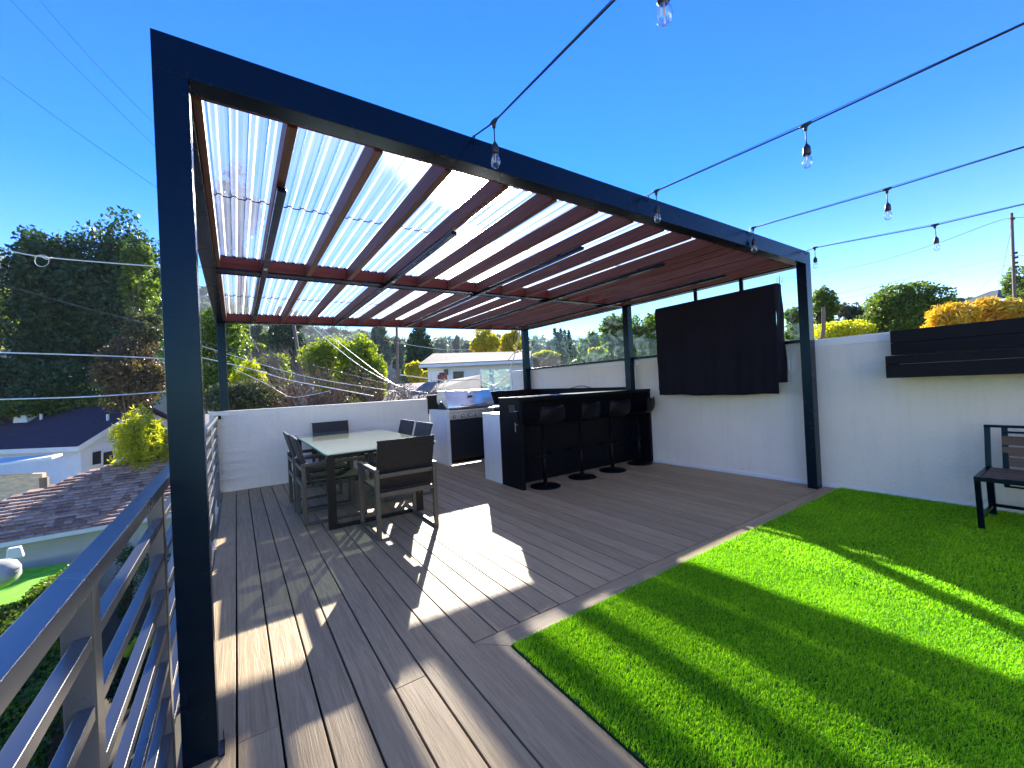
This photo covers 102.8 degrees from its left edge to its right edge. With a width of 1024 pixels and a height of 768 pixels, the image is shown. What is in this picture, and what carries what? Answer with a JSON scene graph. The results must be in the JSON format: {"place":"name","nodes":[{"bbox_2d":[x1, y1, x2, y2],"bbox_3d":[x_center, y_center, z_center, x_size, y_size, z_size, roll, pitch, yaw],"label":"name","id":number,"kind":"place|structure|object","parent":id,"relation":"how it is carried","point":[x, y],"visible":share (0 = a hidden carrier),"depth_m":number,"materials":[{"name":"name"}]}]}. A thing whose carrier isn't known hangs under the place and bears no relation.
{"place":"outdoors","nodes":[
{"label":"outdoors","id":0,"kind":"place"},
{"bbox_2d":[0,352,163,358],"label":"utility cable","id":1,"kind":"object","parent":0,"point":[79,355],"visible":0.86,"depth_m":10.16,"materials":[{"name":"metal"}]},
{"bbox_2d":[0,391,165,399],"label":"utility cable","id":2,"kind":"object","parent":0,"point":[80,396],"visible":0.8,"depth_m":10.00,"materials":[{"name":"metal"}]},
{"bbox_2d":[102,412,208,767],"bbox_3d":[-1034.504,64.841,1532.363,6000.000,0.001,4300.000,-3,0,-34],"label":"ground","id":3,"kind":"structure","parent":0,"point":[111,628],"depth_m":9.19,"materials":[{"name":"soil"}]},
{"bbox_2d":[0,349,37,398],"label":"shrub","id":4,"kind":"object","parent":3,"relation":"on","point":[7,375],"visible":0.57,"depth_m":25.89,"materials":[{"name":"green plant"}]},
{"bbox_2d":[0,453,62,501],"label":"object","id":5,"kind":"structure","parent":3,"relation":"on","point":[11,484],"depth_m":15.16,"materials":[{"name":"white wood"}]},
{"bbox_2d":[0,564,69,767],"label":"ivy hedge","id":6,"kind":"object","parent":3,"relation":"on","point":[15,710],"visible":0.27,"depth_m":5.90,"materials":[{"name":"green plant"}]},
{"bbox_2d":[0,224,95,394],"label":"evergreen tree","id":7,"kind":"object","parent":3,"relation":"on","point":[26,336],"visible":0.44,"depth_m":27.47,"materials":[{"name":"green plant"}]},
{"bbox_2d":[1,360,111,415],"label":"shrub","id":8,"kind":"object","parent":3,"relation":"on","point":[57,379],"visible":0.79,"depth_m":23.91,"materials":[{"name":"green plant"}]},
{"bbox_2d":[0,396,115,424],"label":"shrub","id":9,"kind":"object","parent":3,"relation":"on","point":[7,410],"visible":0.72,"depth_m":23.52,"materials":[{"name":"green plant"}]},
{"bbox_2d":[0,404,167,483],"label":"purple roof house","id":10,"kind":"structure","parent":3,"relation":"on","point":[77,438],"depth_m":21.71,"materials":[{"name":"paint"}]},
{"bbox_2d":[91,449,113,465],"bbox_3d":[-22.020,4.029,22.019,0.050,0.909,1.124,-3,0,4],"label":"window","id":11,"kind":"structure","parent":10,"relation":"in","point":[99,458],"depth_m":21.92,"materials":[{"name":"white glass"}]},
{"bbox_2d":[30,205,165,406],"bbox_3d":[-29.825,-2.478,30.679,9.896,20.700,8.393,-3,0,33],"label":"evergreen tree","id":12,"kind":"object","parent":3,"relation":"on","point":[96,287],"visible":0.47,"depth_m":28.40,"materials":[{"name":"green plant"}]},
{"bbox_2d":[0,446,216,599],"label":"shake roof house","id":13,"kind":"structure","parent":3,"relation":"on","point":[69,519],"depth_m":12.92,"materials":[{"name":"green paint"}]},
{"bbox_2d":[111,541,139,639],"bbox_3d":[-8.057,4.989,8.588,0.493,3.411,0.504,-3,0,7],"label":"bamboo","id":14,"kind":"object","parent":3,"relation":"on","point":[125,601],"visible":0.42,"depth_m":8.55,"materials":[{"name":"green plant"}]},
{"bbox_2d":[87,332,165,449],"bbox_3d":[-20.333,2.292,22.183,3.504,10.149,3.782,-3,0,-34],"label":"red leaf tree","id":15,"kind":"object","parent":3,"relation":"on","point":[120,377],"visible":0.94,"depth_m":21.46,"materials":[{"name":"brown plant"}]},
{"bbox_2d":[106,628,151,742],"bbox_3d":[-6.438,5.437,6.977,0.792,2.344,0.905,-3,0,-6],"label":"garden plant","id":16,"kind":"object","parent":3,"relation":"on","point":[120,672],"visible":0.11,"depth_m":6.84,"materials":[{"name":"green plant"}]},
{"bbox_2d":[106,401,168,471],"bbox_3d":[-14.346,3.847,15.979,2.140,6.388,2.051,-3,0,-34],"label":"yellow bush","id":17,"kind":"object","parent":3,"relation":"on","point":[136,436],"visible":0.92,"depth_m":15.67,"materials":[{"name":"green plant"}]},
{"bbox_2d":[123,633,152,657],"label":"round leaf plant","id":18,"kind":"object","parent":3,"relation":"on","point":[129,649],"visible":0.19,"depth_m":6.47,"materials":[{"name":"green plant"}]},
{"bbox_2d":[117,240,161,358],"bbox_3d":[-23.525,-0.852,26.027,2.366,16.774,2.129,-3,0,24],"label":"tree","id":19,"kind":"object","parent":3,"relation":"on","point":[140,254],"visible":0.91,"depth_m":25.78,"materials":[{"name":"green plant"}]},
{"bbox_2d":[120,307,163,424],"bbox_3d":[-20.304,1.571,22.706,2.044,11.584,2.403,-3,0,-34],"label":"leafy tree","id":20,"kind":"object","parent":3,"relation":"on","point":[139,330],"visible":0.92,"depth_m":22.58,"materials":[{"name":"green plant"}]},
{"bbox_2d":[135,532,173,617],"bbox_3d":[-7.149,4.832,8.169,0.581,3.632,0.676,-3,0,10],"label":"bamboo","id":21,"kind":"object","parent":3,"relation":"on","point":[141,567],"visible":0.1,"depth_m":8.07,"materials":[{"name":"green plant"}]},
{"bbox_2d":[200,303,254,412],"bbox_3d":[-11.178,1.839,15.974,2.191,10.087,3.040,-3,0,-34],"label":"leafy tree","id":22,"kind":"object","parent":3,"relation":"on","point":[235,335],"visible":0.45,"depth_m":15.42,"materials":[{"name":"green plant"}]},
{"bbox_2d":[213,159,265,408],"bbox_3d":[-15.229,-2.812,23.041,3.287,19.844,2.498,-3,0,32],"label":"pine tree","id":23,"kind":"object","parent":3,"relation":"on","point":[226,188],"visible":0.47,"depth_m":22.77,"materials":[{"name":"green plant"}]},
{"bbox_2d":[204,378,284,412],"bbox_3d":[-7.138,3.245,10.925,2.073,6.832,1.984,-3,0,-34],"label":"leafy bush","id":24,"kind":"object","parent":3,"relation":"on","point":[247,394],"visible":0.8,"depth_m":10.60,"materials":[{"name":"green plant"}]},
{"bbox_2d":[228,358,269,407],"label":"leafy bush","id":25,"kind":"object","parent":3,"relation":"on","point":[238,376],"visible":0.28,"depth_m":11.79,"materials":[{"name":"yellow plant"}]},
{"bbox_2d":[252,353,295,388],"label":"leafy tree","id":26,"kind":"object","parent":3,"relation":"on","point":[284,367],"visible":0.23,"depth_m":25.60,"materials":[{"name":"green plant"}]},
{"bbox_2d":[265,306,306,371],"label":"evergreen tree","id":27,"kind":"object","parent":3,"relation":"on","point":[278,341],"visible":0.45,"depth_m":44.19,"materials":[{"name":"green plant"}]},
{"bbox_2d":[245,336,330,406],"bbox_3d":[-10.997,2.233,20.085,4.507,9.322,3.657,-3,0,16],"label":"bare tree","id":28,"kind":"object","parent":3,"relation":"on","point":[268,359],"visible":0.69,"depth_m":19.59,"materials":[{"name":"plant"}]},
{"bbox_2d":[249,355,368,407],"bbox_3d":[-5.754,2.862,12.072,3.178,7.470,3.273,-3,0,-34],"label":"bare shrub","id":29,"kind":"object","parent":3,"relation":"on","point":[280,385],"visible":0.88,"depth_m":11.88,"materials":[{"name":"red plant"}]},
{"bbox_2d":[295,334,351,392],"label":"feathery tree","id":30,"kind":"object","parent":3,"relation":"on","point":[322,348],"visible":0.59,"depth_m":20.16,"materials":[{"name":"green plant"}]},
{"bbox_2d":[332,333,387,402],"bbox_3d":[-6.921,2.129,18.991,2.488,9.126,2.622,-3,0,-34],"label":"round tree","id":31,"kind":"object","parent":3,"relation":"on","point":[366,354],"visible":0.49,"depth_m":18.45,"materials":[{"name":"green plant"}]},
{"bbox_2d":[325,369,418,403],"bbox_3d":[-4.272,3.012,13.006,2.883,7.036,2.362,-3,0,-5],"label":"bare shrub","id":32,"kind":"object","parent":3,"relation":"on","point":[376,398],"visible":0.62,"depth_m":12.87,"materials":[{"name":"red plant"}]},
{"bbox_2d":[370,327,391,365],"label":"eucalyptus","id":33,"kind":"object","parent":3,"relation":"on","point":[378,335],"visible":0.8,"depth_m":69.38,"materials":[{"name":"green plant"}]},
{"bbox_2d":[386,328,404,383],"bbox_3d":[-9.939,0.643,35.954,1.638,12.572,0.456,-3,0,0],"label":"utility pole","id":34,"kind":"object","parent":3,"relation":"on","point":[397,357],"visible":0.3,"depth_m":35.90,"materials":[{"name":"brown wood"}]},
{"bbox_2d":[390,336,404,382],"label":"eucalyptus","id":35,"kind":"object","parent":3,"relation":"on","point":[401,351],"visible":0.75,"depth_m":74.59,"materials":[{"name":"green plant"}]},
{"bbox_2d":[404,360,427,382],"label":"leafy bush","id":36,"kind":"object","parent":3,"relation":"on","point":[412,368],"visible":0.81,"depth_m":29.37,"materials":[{"name":"yellow plant"}]},
{"bbox_2d":[399,328,434,383],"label":"conifer","id":37,"kind":"object","parent":3,"relation":"on","point":[419,337],"visible":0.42,"depth_m":45.31,"materials":[{"name":"green plant"}]},
{"bbox_2d":[389,376,445,400],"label":"bare shrub","id":38,"kind":"object","parent":3,"relation":"on","point":[403,396],"visible":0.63,"depth_m":11.93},
{"bbox_2d":[431,375,482,393],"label":"shed","id":39,"kind":"structure","parent":3,"relation":"on","point":[467,384],"depth_m":13.22,"materials":[{"name":"grey concrete"}]},
{"bbox_2d":[468,330,501,352],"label":"leafy tree","id":40,"kind":"object","parent":3,"relation":"on","point":[482,341],"visible":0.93,"depth_m":33.36,"materials":[{"name":"plant"}]},
{"bbox_2d":[500,330,521,351],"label":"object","id":41,"kind":"object","parent":3,"relation":"on","point":[504,347],"visible":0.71,"depth_m":35.38,"materials":[{"name":"plant"}]},
{"bbox_2d":[557,342,578,364],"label":"round bush","id":42,"kind":"object","parent":3,"relation":"on","point":[568,351],"visible":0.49,"depth_m":21.64,"materials":[{"name":"green plant"}]},
{"bbox_2d":[577,330,605,356],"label":"leafy tree","id":43,"kind":"object","parent":3,"relation":"on","point":[585,345],"visible":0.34,"depth_m":25.53,"materials":[{"name":"green plant"}]},
{"bbox_2d":[570,351,617,363],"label":"leafy tree","id":44,"kind":"object","parent":3,"relation":"on","point":[600,356],"visible":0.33,"depth_m":13.66,"materials":[{"name":"green plant"}]},
{"bbox_2d":[597,313,637,358],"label":"leafy tree","id":45,"kind":"object","parent":3,"relation":"on","point":[610,329],"visible":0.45,"depth_m":14.58,"materials":[{"name":"green plant"}]},
{"bbox_2d":[632,312,656,356],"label":"leafy tree","id":46,"kind":"object","parent":3,"relation":"on","point":[644,339],"visible":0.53,"depth_m":12.71,"materials":[{"name":"green plant"}]},
{"bbox_2d":[784,306,799,340],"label":"leafy tree","id":47,"kind":"object","parent":3,"relation":"on","point":[791,315],"visible":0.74,"depth_m":11.86,"materials":[{"name":"green plant"}]},
{"bbox_2d":[812,285,841,338],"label":"tree","id":48,"kind":"object","parent":3,"relation":"on","point":[829,301],"visible":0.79,"depth_m":12.77,"materials":[{"name":"green plant"}]},
{"bbox_2d":[814,319,877,339],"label":"flowering hedge","id":49,"kind":"object","parent":3,"relation":"on","point":[834,329],"visible":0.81,"depth_m":9.14,"materials":[{"name":"yellow plant"}]},
{"bbox_2d":[833,302,866,325],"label":"shrub","id":50,"kind":"object","parent":3,"relation":"on","point":[848,312],"visible":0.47,"depth_m":16.82,"materials":[{"name":"green plant"}]},
{"bbox_2d":[853,280,958,333],"bbox_3d":[13.511,1.054,13.923,2.708,9.226,2.658,-3,0,-34],"label":"bush","id":51,"kind":"object","parent":3,"relation":"on","point":[902,307],"visible":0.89,"depth_m":13.39,"materials":[{"name":"green plant"}]},
{"bbox_2d":[920,301,984,327],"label":"yellow bush","id":52,"kind":"object","parent":3,"relation":"on","point":[952,313],"visible":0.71,"depth_m":7.85,"materials":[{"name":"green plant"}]},
{"bbox_2d":[967,295,1023,321],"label":"yellow bush","id":53,"kind":"object","parent":3,"relation":"on","point":[996,309],"visible":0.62,"depth_m":7.82,"materials":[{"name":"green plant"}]},
{"bbox_2d":[997,265,1023,299],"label":"evergreen tree","id":54,"kind":"object","parent":3,"relation":"on","point":[1006,287],"visible":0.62,"depth_m":23.31,"materials":[{"name":"green plant"}]},
{"bbox_2d":[1010,213,1018,299],"bbox_3d":[25.925,-1.847,20.965,0.230,13.879,0.390,-3,0,-34],"label":"utility pole","id":55,"kind":"object","parent":3,"relation":"on","point":[1013,266],"visible":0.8,"depth_m":20.95,"materials":[{"name":"brown wood"}]},
{"bbox_2d":[0,263,816,413],"bbox_3d":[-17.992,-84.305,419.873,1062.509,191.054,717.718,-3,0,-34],"label":"hills","id":56,"kind":"structure","parent":0,"point":[162,407],"depth_m":269.37,"materials":[{"name":"green plant"}]},
{"bbox_2d":[0,248,200,267],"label":"utility cable","id":57,"kind":"object","parent":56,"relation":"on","point":[82,260],"visible":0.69,"depth_m":9.78,"materials":[{"name":"metal"}]},
{"bbox_2d":[0,284,436,393],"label":"utility wire","id":58,"kind":"object","parent":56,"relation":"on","point":[202,341],"visible":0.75,"depth_m":10.90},
{"bbox_2d":[0,253,789,352],"bbox_3d":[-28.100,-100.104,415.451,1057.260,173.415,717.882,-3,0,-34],"label":"hillside woods","id":59,"kind":"object","parent":56,"relation":"on","point":[331,330],"visible":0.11,"depth_m":362.21,"materials":[{"name":"green plant"}]},
{"bbox_2d":[383,382,436,422],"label":"pink roof house","id":60,"kind":"structure","parent":0,"point":[419,386],"depth_m":17.54,"materials":[{"name":"white paint"}]},
{"bbox_2d":[419,351,530,390],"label":"grey roof house","id":61,"kind":"structure","parent":0,"point":[456,365],"depth_m":20.23,"materials":[{"name":"white paint"}]},
{"bbox_2d":[0,0,1023,341],"label":"sky","id":62,"kind":"structure","parent":0,"point":[634,104],"materials":[{"name":"blue"}]},
{"bbox_2d":[533,356,560,367],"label":"brick wall","id":63,"kind":"structure","parent":0,"point":[545,361],"depth_m":16.59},
{"bbox_2d":[512,487,1023,767],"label":"artificial grass","id":64,"kind":"structure","parent":0,"point":[868,544],"depth_m":2.04,"materials":[{"name":"green plastic"}]},
{"bbox_2d":[973,424,1023,528],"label":"garden bench","id":65,"kind":"object","parent":64,"relation":"on","point":[989,474],"visible":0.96,"depth_m":3.43,"materials":[{"name":"black metal"}]},
{"bbox_2d":[859,290,1008,334],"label":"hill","id":66,"kind":"structure","parent":0,"point":[989,294],"depth_m":25.51,"materials":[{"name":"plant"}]},
{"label":"terrace base","id":67,"kind":"structure","parent":0,"visible":0},
{"bbox_2d":[177,492,222,767],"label":"deck edge board","id":68,"kind":"object","parent":67,"relation":"attached to","point":[179,764],"visible":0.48,"depth_m":3.81,"materials":[{"name":"grey paint"}]},
{"bbox_2d":[0,416,220,767],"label":"metal railing","id":69,"kind":"object","parent":68,"relation":"attached to","point":[71,609],"visible":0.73,"depth_m":0.85,"materials":[{"name":"grey metal"}]},
{"bbox_2d":[209,399,427,514],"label":"wall","id":70,"kind":"structure","parent":67,"relation":"on","point":[253,449],"depth_m":6.36,"materials":[{"name":"white paint"}]},
{"bbox_2d":[236,489,432,767],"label":"deck joists","id":71,"kind":"object","parent":67,"relation":"on","point":[283,749],"depth_m":2.15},
{"bbox_2d":[192,458,822,767],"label":"deck","id":72,"kind":"structure","parent":71,"relation":"on","point":[429,605],"depth_m":2.63,"materials":[{"name":"wood"}]},
{"bbox_2d":[282,432,350,512],"bbox_3d":[-2.467,1.042,5.175,0.687,0.911,0.608,-3,0,-34],"label":"wicker armchair","id":73,"kind":"object","parent":72,"relation":"on","point":[291,455],"visible":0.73,"depth_m":5.11,"materials":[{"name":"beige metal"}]},
{"bbox_2d":[289,435,366,526],"bbox_3d":[-2.094,1.021,4.649,0.687,0.911,0.608,-3,0,-34],"label":"wicker armchair","id":74,"kind":"object","parent":72,"relation":"on","point":[302,466],"visible":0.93,"depth_m":4.55,"materials":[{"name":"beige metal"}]},
{"bbox_2d":[311,420,357,486],"bbox_3d":[-2.798,1.065,6.480,0.608,0.911,0.687,-3,0,-34],"label":"wicker armchair","id":75,"kind":"object","parent":72,"relation":"on","point":[334,426],"visible":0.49,"depth_m":6.68,"materials":[{"name":"grey wicker"}]},
{"bbox_2d":[295,428,436,529],"bbox_3d":[-2.073,1.100,5.476,1.187,0.761,2.600,-3,0,-34],"label":"dining table","id":76,"kind":"object","parent":72,"relation":"on","point":[330,446],"visible":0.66,"depth_m":4.61,"materials":[{"name":"grey glass"}]},
{"bbox_2d":[358,419,414,490],"bbox_3d":[-1.843,1.016,6.033,0.687,0.911,0.608,-3,0,-34],"label":"wicker armchair","id":77,"kind":"object","parent":72,"relation":"on","point":[406,427],"visible":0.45,"depth_m":6.07,"materials":[{"name":"grey wicker"}]},
{"bbox_2d":[357,435,438,540],"bbox_3d":[-1.155,0.973,4.124,0.608,0.911,0.687,-3,0,-34],"label":"armchair","id":78,"kind":"object","parent":72,"relation":"on","point":[405,465],"visible":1,"depth_m":3.91,"materials":[{"name":"beige metal"}]},
{"bbox_2d":[370,421,432,502],"bbox_3d":[-1.460,0.994,5.447,0.687,0.911,0.608,-3,0,-34],"label":"wicker armchair","id":79,"kind":"object","parent":72,"relation":"on","point":[423,428],"visible":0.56,"depth_m":5.48,"materials":[{"name":"grey wicker"}]},
{"bbox_2d":[429,404,498,465],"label":"grill island","id":80,"kind":"structure","parent":72,"relation":"on","point":[459,440],"depth_m":7.46,"materials":[{"name":"white stone"}]},
{"bbox_2d":[437,389,494,419],"bbox_3d":[-0.846,0.370,7.667,0.966,0.524,0.542,-3,0,-34],"label":"gas grill","id":81,"kind":"object","parent":80,"relation":"in","point":[466,404],"visible":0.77,"depth_m":7.50,"materials":[{"name":"silver metal"}]},
{"bbox_2d":[150,28,821,767],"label":"pergola","id":82,"kind":"object","parent":72,"relation":"on","point":[188,78],"visible":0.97,"depth_m":2.80,"materials":[{"name":"black metal"}]},
{"bbox_2d":[252,187,286,322],"bbox_3d":[-2.630,-1.042,4.294,0.048,0.096,4.610,-3,0,-34],"label":"ceiling bar","id":83,"kind":"object","parent":82,"relation":"attached to","point":[280,196],"visible":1,"depth_m":3.10,"materials":[{"name":"black metal"}]},
{"bbox_2d":[335,231,456,324],"bbox_3d":[-1.694,-1.095,5.019,0.048,0.080,4.460,-3,0,-34],"label":"ceiling bar","id":84,"kind":"object","parent":82,"relation":"attached to","point":[444,240],"visible":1,"depth_m":4.03,"materials":[{"name":"black metal"}]},
{"bbox_2d":[404,246,583,326],"bbox_3d":[-0.664,-1.153,5.608,0.048,0.067,4.640,-3,0,-34],"label":"ceiling bar","id":85,"kind":"object","parent":82,"relation":"attached to","point":[551,261],"visible":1,"depth_m":4.64,"materials":[{"name":"black metal"}]},
{"bbox_2d":[462,263,664,328],"bbox_3d":[0.314,-1.208,6.271,0.048,0.052,4.640,-3,0,-34],"label":"ceiling bar","id":86,"kind":"object","parent":82,"relation":"attached to","point":[638,271],"visible":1,"depth_m":5.39,"materials":[{"name":"black metal"}]},
{"bbox_2d":[472,0,672,168],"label":"string light","id":87,"kind":"object","parent":82,"relation":"hanging from","point":[495,147],"visible":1,"depth_m":1.70,"materials":[{"name":"black plastic"}]},
{"bbox_2d":[511,275,725,329],"bbox_3d":[1.299,-1.263,6.926,0.048,0.058,4.660,-3,0,-34],"label":"ceiling bar","id":88,"kind":"object","parent":82,"relation":"attached to","point":[665,290],"visible":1,"depth_m":6.13,"materials":[{"name":"brown wood"}]},
{"bbox_2d":[646,22,1023,222],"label":"string light","id":89,"kind":"object","parent":82,"relation":"hanging from","point":[806,151],"visible":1,"depth_m":2.22,"materials":[{"name":"black rubber"}]},
{"bbox_2d":[750,146,1023,250],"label":"string light","id":90,"kind":"object","parent":82,"relation":"hanging from","point":[887,205],"visible":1,"depth_m":3.14,"materials":[{"name":"black plastic"}]},
{"bbox_2d":[806,203,1023,268],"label":"string light","id":91,"kind":"object","parent":82,"relation":"hanging from","point":[935,241],"visible":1,"depth_m":3.86,"materials":[{"name":"black rubber"}]},
{"bbox_2d":[482,412,502,483],"bbox_3d":[0.807,0.860,6.602,2.641,0.971,0.482,-3,0,-34],"label":"side counter","id":92,"kind":"object","parent":72,"relation":"on","point":[492,446],"visible":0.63,"depth_m":5.86,"materials":[{"name":"white stone"}]},
{"bbox_2d":[524,405,564,489],"bbox_3d":[0.439,0.821,5.404,0.416,1.075,0.474,-3,0,-34],"label":"bar stool","id":93,"kind":"object","parent":72,"relation":"on","point":[550,416],"visible":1,"depth_m":5.30,"materials":[{"name":"black plastic"}]},
{"bbox_2d":[498,389,652,490],"bbox_3d":[1.069,0.732,6.193,2.656,1.196,0.490,-3,0,-34],"label":"bar counter","id":94,"kind":"object","parent":72,"relation":"on","point":[521,468],"visible":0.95,"depth_m":6.06,"materials":[{"name":"black laminate"}]},
{"bbox_2d":[490,387,625,403],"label":"countertop","id":95,"kind":"structure","parent":94,"relation":"attached to","point":[496,395],"depth_m":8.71,"materials":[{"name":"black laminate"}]},
{"bbox_2d":[564,401,600,479],"bbox_3d":[1.003,0.795,5.834,0.416,1.075,0.474,-3,0,-40],"label":"bar stool","id":96,"kind":"object","parent":72,"relation":"on","point":[591,412],"visible":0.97,"depth_m":5.75,"materials":[{"name":"black plastic"}]},
{"bbox_2d":[597,399,630,472],"bbox_3d":[1.516,0.772,6.169,0.416,1.075,0.474,-3,0,-29],"label":"bar stool","id":97,"kind":"object","parent":72,"relation":"on","point":[619,408],"visible":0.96,"depth_m":6.05,"materials":[{"name":"black plastic"}]},
{"bbox_2d":[624,396,654,465],"bbox_3d":[2.071,0.747,6.608,0.474,1.075,0.416,-3,0,34],"label":"bar stool","id":98,"kind":"object","parent":72,"relation":"on","point":[648,409],"visible":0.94,"depth_m":6.56,"materials":[{"name":"black plastic"}]},
{"bbox_2d":[474,487,837,646],"bbox_3d":[1.769,1.296,3.417,4.671,0.025,0.136,-3,0,-34],"label":"deck border","id":99,"kind":"object","parent":71,"relation":"on","point":[510,636],"visible":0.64,"depth_m":2.75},
{"bbox_2d":[512,332,1023,513],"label":"boundary wall","id":100,"kind":"structure","parent":67,"relation":"on","point":[921,438],"depth_m":4.55,"materials":[{"name":"white paint"}]},
{"bbox_2d":[529,281,799,369],"bbox_3d":[1.912,-0.861,7.094,0.042,0.909,5.439,-3,0,-34],"label":"glass screen","id":101,"kind":"object","parent":100,"relation":"on","point":[741,287],"visible":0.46,"depth_m":7.08,"materials":[{"name":"clear glass"}]},
{"bbox_2d":[655,283,787,395],"bbox_3d":[2.765,-0.519,5.632,0.219,1.348,1.741,-3,0,-34],"label":"covered screen","id":102,"kind":"object","parent":100,"relation":"attached to","point":[732,343],"visible":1,"depth_m":5.42,"materials":[{"name":"black fabric"}]},
{"bbox_2d":[885,317,1023,377],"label":"planter box","id":103,"kind":"object","parent":100,"relation":"attached to","point":[991,337],"depth_m":3.68,"materials":[{"name":"black wood"}]},
{"bbox_3d":[-12.191,6.146,8.242,4.526,1.499,8.283,-3,0,-34],"label":"retaining wall","id":104,"kind":"object","parent":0,"visible":0},
{"bbox_2d":[0,563,70,604],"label":"neighbour lawn","id":105,"kind":"structure","parent":104,"relation":"on","point":[18,588],"depth_m":10.49,"materials":[{"name":"green plant"}]},
{"bbox_2d":[0,546,24,587],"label":"garden boulder","id":106,"kind":"object","parent":105,"relation":"on","point":[10,571],"visible":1,"depth_m":9.59,"materials":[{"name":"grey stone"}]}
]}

